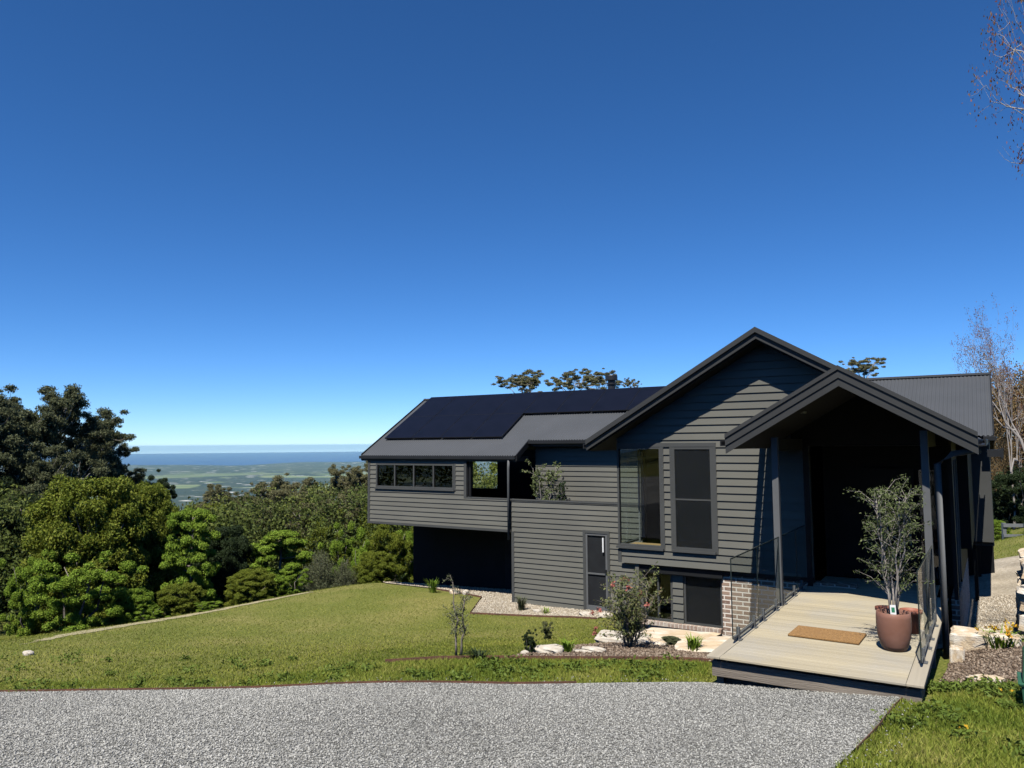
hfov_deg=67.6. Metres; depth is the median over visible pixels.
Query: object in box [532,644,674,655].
garden bed
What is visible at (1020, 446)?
brown woodland
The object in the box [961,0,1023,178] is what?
bare tree
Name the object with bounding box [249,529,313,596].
tree
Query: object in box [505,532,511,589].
recess door
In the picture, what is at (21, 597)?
evergreen bush
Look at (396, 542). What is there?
shrub
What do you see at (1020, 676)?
garden bin
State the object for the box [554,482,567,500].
balcony plant
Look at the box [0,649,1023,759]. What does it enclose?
lawn weeds
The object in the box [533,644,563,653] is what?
rock
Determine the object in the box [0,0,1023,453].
sky
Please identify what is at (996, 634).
sandstone block
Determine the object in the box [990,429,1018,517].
autumn tree
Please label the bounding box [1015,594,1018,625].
sandstone boulder
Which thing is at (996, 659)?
garden bed
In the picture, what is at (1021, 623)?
sandstone boulder
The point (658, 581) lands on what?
sliding window
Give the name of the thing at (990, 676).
sandstone block
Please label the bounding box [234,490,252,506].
gum tree
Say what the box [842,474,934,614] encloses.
olive tree
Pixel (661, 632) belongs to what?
sandstone slab
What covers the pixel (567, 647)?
garden plant
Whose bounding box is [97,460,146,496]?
gum tree
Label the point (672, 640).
garden plant
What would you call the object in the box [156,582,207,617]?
shrub
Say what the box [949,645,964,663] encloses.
sandstone block
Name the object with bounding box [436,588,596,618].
steel edging
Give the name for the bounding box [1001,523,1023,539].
rail fence
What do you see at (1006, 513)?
scrub tree
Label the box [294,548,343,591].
wispy shrub
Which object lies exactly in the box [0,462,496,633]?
woodland
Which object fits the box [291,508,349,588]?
forest tree
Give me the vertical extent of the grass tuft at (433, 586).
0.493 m
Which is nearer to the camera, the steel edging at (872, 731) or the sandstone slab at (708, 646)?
the steel edging at (872, 731)
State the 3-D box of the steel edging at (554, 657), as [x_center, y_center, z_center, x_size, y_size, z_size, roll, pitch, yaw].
[0.740,4.188,11.447,5.367,0.269,0.080,-1,-4,5]
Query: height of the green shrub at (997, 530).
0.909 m
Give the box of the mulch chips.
[517,642,1023,682]
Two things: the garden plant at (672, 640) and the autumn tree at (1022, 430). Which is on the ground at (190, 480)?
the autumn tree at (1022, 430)
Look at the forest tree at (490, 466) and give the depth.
44.06 m
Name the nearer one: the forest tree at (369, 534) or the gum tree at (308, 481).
the forest tree at (369, 534)
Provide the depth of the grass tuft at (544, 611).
21.28 m
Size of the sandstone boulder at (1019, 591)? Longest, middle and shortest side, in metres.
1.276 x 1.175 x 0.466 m
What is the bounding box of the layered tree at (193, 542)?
[159,507,222,607]
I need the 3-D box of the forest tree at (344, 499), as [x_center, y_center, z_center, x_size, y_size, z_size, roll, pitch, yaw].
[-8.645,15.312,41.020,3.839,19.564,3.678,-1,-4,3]
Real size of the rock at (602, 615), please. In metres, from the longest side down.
0.416 x 0.320 x 0.167 m
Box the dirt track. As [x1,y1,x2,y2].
[19,591,311,644]
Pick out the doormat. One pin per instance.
(840, 636)
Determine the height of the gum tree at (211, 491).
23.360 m
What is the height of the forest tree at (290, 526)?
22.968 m
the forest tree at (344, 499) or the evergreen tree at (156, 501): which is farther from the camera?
the forest tree at (344, 499)
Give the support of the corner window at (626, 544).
in the house
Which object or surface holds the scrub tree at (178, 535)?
on the ground at (190, 480)
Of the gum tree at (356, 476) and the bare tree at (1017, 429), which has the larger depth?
the gum tree at (356, 476)
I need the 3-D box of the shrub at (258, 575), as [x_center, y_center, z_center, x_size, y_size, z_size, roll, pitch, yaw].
[-9.050,7.035,26.545,1.821,1.271,1.872,-1,-4,4]
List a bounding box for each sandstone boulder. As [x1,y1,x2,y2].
[1015,570,1020,582]
[1015,576,1023,611]
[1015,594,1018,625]
[1017,606,1023,635]
[1018,548,1023,575]
[1019,558,1023,582]
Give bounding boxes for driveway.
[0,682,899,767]
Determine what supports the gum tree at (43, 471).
on the ground at (190, 480)
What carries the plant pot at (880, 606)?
on the entry deck
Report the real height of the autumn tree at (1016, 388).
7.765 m
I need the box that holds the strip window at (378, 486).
[374,463,454,490]
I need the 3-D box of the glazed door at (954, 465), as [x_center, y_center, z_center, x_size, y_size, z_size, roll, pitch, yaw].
[8.127,2.535,13.995,0.040,2.300,1.800,-3,-5,32]
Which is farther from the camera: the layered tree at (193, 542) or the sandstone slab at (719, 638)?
the layered tree at (193, 542)
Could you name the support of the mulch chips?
on the garden bed at (590, 652)
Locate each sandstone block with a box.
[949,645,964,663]
[950,625,992,650]
[965,674,1005,682]
[988,631,1021,649]
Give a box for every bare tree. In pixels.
[951,293,1023,451]
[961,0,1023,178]
[991,345,1023,528]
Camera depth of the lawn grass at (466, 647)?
14.91 m
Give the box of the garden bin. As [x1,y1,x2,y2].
[1017,646,1023,703]
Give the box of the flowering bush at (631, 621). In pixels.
[591,561,671,646]
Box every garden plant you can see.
[462,646,493,658]
[521,629,537,652]
[539,621,553,639]
[558,637,577,651]
[661,636,681,645]
[685,632,702,650]
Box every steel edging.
[0,680,576,691]
[385,655,712,662]
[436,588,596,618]
[856,697,902,749]
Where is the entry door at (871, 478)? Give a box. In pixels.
[860,468,918,581]
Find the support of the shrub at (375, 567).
on the ground at (190, 480)
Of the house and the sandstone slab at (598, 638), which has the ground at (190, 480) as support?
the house
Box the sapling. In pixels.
[442,575,474,655]
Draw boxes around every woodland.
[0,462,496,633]
[990,388,1023,479]
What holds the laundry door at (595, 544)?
in the house
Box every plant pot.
[875,605,888,609]
[876,608,911,651]
[899,607,922,633]
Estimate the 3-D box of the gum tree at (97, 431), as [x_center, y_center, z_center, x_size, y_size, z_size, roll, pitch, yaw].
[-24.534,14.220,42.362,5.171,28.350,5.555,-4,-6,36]
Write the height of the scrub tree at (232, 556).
3.439 m
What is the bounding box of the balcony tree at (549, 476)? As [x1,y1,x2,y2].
[520,459,563,499]
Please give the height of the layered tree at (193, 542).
3.736 m
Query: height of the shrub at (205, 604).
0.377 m
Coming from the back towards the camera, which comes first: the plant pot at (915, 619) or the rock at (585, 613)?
the rock at (585, 613)
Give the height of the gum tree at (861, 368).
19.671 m
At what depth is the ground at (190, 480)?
20.12 m
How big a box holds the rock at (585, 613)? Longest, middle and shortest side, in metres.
0.422 x 0.306 x 0.166 m
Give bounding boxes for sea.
[43,452,365,465]
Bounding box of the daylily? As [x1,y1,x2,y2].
[975,619,1023,649]
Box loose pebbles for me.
[383,581,609,616]
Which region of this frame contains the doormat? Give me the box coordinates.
[788,625,866,644]
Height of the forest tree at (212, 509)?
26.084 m
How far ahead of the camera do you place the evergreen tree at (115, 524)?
26.00 m
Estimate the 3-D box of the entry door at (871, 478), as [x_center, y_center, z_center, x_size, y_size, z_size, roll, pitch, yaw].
[7.188,2.669,14.597,0.920,2.100,0.120,-3,-5,32]
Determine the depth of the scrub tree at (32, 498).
33.48 m
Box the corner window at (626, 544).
[616,447,663,550]
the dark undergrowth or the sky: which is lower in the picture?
the dark undergrowth
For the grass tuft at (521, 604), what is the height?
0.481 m
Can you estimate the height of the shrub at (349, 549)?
3.752 m
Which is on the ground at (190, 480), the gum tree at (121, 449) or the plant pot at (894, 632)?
the gum tree at (121, 449)
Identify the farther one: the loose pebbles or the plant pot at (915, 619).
the loose pebbles
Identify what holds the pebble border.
on the ground at (190, 480)
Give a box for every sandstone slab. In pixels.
[594,630,652,643]
[640,627,719,640]
[675,640,725,652]
[703,636,729,639]
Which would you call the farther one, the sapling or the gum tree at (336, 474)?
the gum tree at (336, 474)
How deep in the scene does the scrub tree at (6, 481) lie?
33.14 m
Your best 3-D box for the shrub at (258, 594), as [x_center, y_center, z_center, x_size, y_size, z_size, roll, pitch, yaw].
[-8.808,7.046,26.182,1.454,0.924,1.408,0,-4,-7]
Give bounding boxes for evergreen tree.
[12,473,163,634]
[116,479,181,615]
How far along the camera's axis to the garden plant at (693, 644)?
13.29 m
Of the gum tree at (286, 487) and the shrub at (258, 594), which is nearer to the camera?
the shrub at (258, 594)
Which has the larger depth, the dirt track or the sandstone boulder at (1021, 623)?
the dirt track
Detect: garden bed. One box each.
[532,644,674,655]
[943,642,1023,682]
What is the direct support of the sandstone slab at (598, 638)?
on the garden bed at (590, 652)
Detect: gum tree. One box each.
[0,383,90,478]
[0,395,46,499]
[0,444,110,557]
[34,385,136,482]
[71,425,139,498]
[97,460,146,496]
[195,483,245,512]
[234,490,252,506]
[242,473,300,523]
[290,476,336,531]
[326,464,365,500]
[338,461,367,500]
[490,369,543,392]
[543,368,606,390]
[583,368,626,388]
[622,378,641,387]
[838,357,886,377]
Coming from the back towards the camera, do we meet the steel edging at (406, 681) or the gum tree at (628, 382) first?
the gum tree at (628, 382)
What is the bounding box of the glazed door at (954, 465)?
[952,459,961,586]
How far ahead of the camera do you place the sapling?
12.00 m
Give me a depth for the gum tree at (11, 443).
35.87 m
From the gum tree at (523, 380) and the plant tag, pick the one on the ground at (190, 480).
the gum tree at (523, 380)
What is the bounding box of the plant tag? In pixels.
[890,605,895,614]
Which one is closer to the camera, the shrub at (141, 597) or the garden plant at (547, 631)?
the garden plant at (547, 631)
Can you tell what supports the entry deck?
on the ground at (190, 480)
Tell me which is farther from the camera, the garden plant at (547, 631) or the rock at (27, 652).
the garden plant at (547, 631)
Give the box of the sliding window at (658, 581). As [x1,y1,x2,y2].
[644,572,673,621]
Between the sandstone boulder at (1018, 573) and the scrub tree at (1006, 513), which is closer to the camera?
the sandstone boulder at (1018, 573)
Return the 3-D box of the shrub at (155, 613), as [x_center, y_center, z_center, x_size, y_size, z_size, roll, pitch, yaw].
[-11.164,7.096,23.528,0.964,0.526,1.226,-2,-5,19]
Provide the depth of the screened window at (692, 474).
15.33 m
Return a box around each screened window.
[672,447,715,554]
[684,575,722,627]
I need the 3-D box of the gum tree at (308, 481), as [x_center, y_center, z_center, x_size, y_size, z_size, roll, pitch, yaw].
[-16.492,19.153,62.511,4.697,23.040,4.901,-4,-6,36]
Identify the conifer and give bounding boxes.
[146,468,176,503]
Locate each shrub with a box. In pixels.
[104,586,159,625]
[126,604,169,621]
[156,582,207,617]
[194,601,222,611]
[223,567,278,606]
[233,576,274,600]
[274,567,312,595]
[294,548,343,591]
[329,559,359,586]
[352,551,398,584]
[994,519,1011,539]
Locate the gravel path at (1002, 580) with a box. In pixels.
[937,556,1021,648]
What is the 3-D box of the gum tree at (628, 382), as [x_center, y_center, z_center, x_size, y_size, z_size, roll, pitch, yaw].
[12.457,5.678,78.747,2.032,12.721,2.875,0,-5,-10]
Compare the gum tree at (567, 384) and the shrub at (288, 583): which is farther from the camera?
the gum tree at (567, 384)
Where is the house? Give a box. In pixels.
[359,327,1003,659]
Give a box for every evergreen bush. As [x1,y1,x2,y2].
[0,549,59,636]
[26,550,148,632]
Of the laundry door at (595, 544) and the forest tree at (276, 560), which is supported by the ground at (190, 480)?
the forest tree at (276, 560)
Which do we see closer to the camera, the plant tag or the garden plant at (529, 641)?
the plant tag
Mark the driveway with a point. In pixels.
(849, 750)
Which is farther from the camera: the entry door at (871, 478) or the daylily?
the entry door at (871, 478)
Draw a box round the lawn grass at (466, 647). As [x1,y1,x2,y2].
[0,582,716,689]
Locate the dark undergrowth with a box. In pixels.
[991,461,1023,519]
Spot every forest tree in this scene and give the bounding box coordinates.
[185,502,229,529]
[226,506,284,567]
[254,494,330,575]
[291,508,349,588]
[314,485,366,564]
[348,501,409,581]
[473,462,496,486]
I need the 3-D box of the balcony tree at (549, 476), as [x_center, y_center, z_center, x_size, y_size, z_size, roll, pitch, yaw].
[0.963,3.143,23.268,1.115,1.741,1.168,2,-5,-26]
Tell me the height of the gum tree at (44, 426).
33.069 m
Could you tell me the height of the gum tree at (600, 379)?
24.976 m
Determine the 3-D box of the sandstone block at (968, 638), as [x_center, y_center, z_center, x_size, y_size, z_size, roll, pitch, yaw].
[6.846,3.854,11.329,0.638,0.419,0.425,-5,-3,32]
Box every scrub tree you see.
[0,475,28,614]
[0,493,80,589]
[151,521,189,603]
[194,525,255,608]
[992,470,1023,523]
[992,490,1019,523]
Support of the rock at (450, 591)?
on the pebble border
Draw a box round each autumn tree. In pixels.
[973,358,1023,465]
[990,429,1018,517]
[1017,375,1023,454]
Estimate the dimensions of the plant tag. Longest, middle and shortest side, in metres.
0.120 x 0.070 x 0.007 m
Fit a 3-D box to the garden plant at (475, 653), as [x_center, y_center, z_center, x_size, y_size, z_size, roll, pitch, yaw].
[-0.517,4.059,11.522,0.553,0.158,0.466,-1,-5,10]
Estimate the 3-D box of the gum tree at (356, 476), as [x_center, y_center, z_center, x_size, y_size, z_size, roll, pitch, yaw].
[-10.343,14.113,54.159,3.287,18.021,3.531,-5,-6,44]
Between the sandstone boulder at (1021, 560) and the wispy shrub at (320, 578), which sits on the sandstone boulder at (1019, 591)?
the sandstone boulder at (1021, 560)
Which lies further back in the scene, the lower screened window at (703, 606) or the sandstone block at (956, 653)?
the lower screened window at (703, 606)
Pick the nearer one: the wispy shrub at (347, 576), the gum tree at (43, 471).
the wispy shrub at (347, 576)
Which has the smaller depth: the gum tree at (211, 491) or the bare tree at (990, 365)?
the bare tree at (990, 365)
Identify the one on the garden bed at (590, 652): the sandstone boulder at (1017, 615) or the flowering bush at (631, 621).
the flowering bush at (631, 621)
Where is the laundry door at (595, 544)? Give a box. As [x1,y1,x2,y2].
[585,533,607,610]
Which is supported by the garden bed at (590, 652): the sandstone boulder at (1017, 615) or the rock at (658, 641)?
the rock at (658, 641)
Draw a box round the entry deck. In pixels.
[707,525,942,702]
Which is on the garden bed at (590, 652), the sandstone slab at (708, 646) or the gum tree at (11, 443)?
the sandstone slab at (708, 646)
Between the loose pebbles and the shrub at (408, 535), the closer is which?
the loose pebbles
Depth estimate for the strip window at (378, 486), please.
25.34 m
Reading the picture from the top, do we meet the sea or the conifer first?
the sea
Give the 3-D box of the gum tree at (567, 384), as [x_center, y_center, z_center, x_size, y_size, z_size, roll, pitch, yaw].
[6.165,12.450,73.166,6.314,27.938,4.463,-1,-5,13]
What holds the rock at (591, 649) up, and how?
on the garden bed at (590, 652)
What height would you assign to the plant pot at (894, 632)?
0.475 m
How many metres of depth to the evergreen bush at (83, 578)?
22.75 m
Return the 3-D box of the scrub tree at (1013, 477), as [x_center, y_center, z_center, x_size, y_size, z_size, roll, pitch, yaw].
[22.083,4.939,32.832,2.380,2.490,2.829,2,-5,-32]
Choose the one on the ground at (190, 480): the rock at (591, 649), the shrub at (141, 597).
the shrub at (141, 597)
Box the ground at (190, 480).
[0,452,1023,767]
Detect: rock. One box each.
[22,650,33,655]
[449,589,460,593]
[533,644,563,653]
[579,611,591,615]
[581,646,605,651]
[598,612,612,617]
[642,637,666,644]
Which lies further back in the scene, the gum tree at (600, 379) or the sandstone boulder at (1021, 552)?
the gum tree at (600, 379)
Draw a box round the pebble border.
[388,582,605,617]
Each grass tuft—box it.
[426,578,438,592]
[511,594,529,610]
[540,607,550,613]

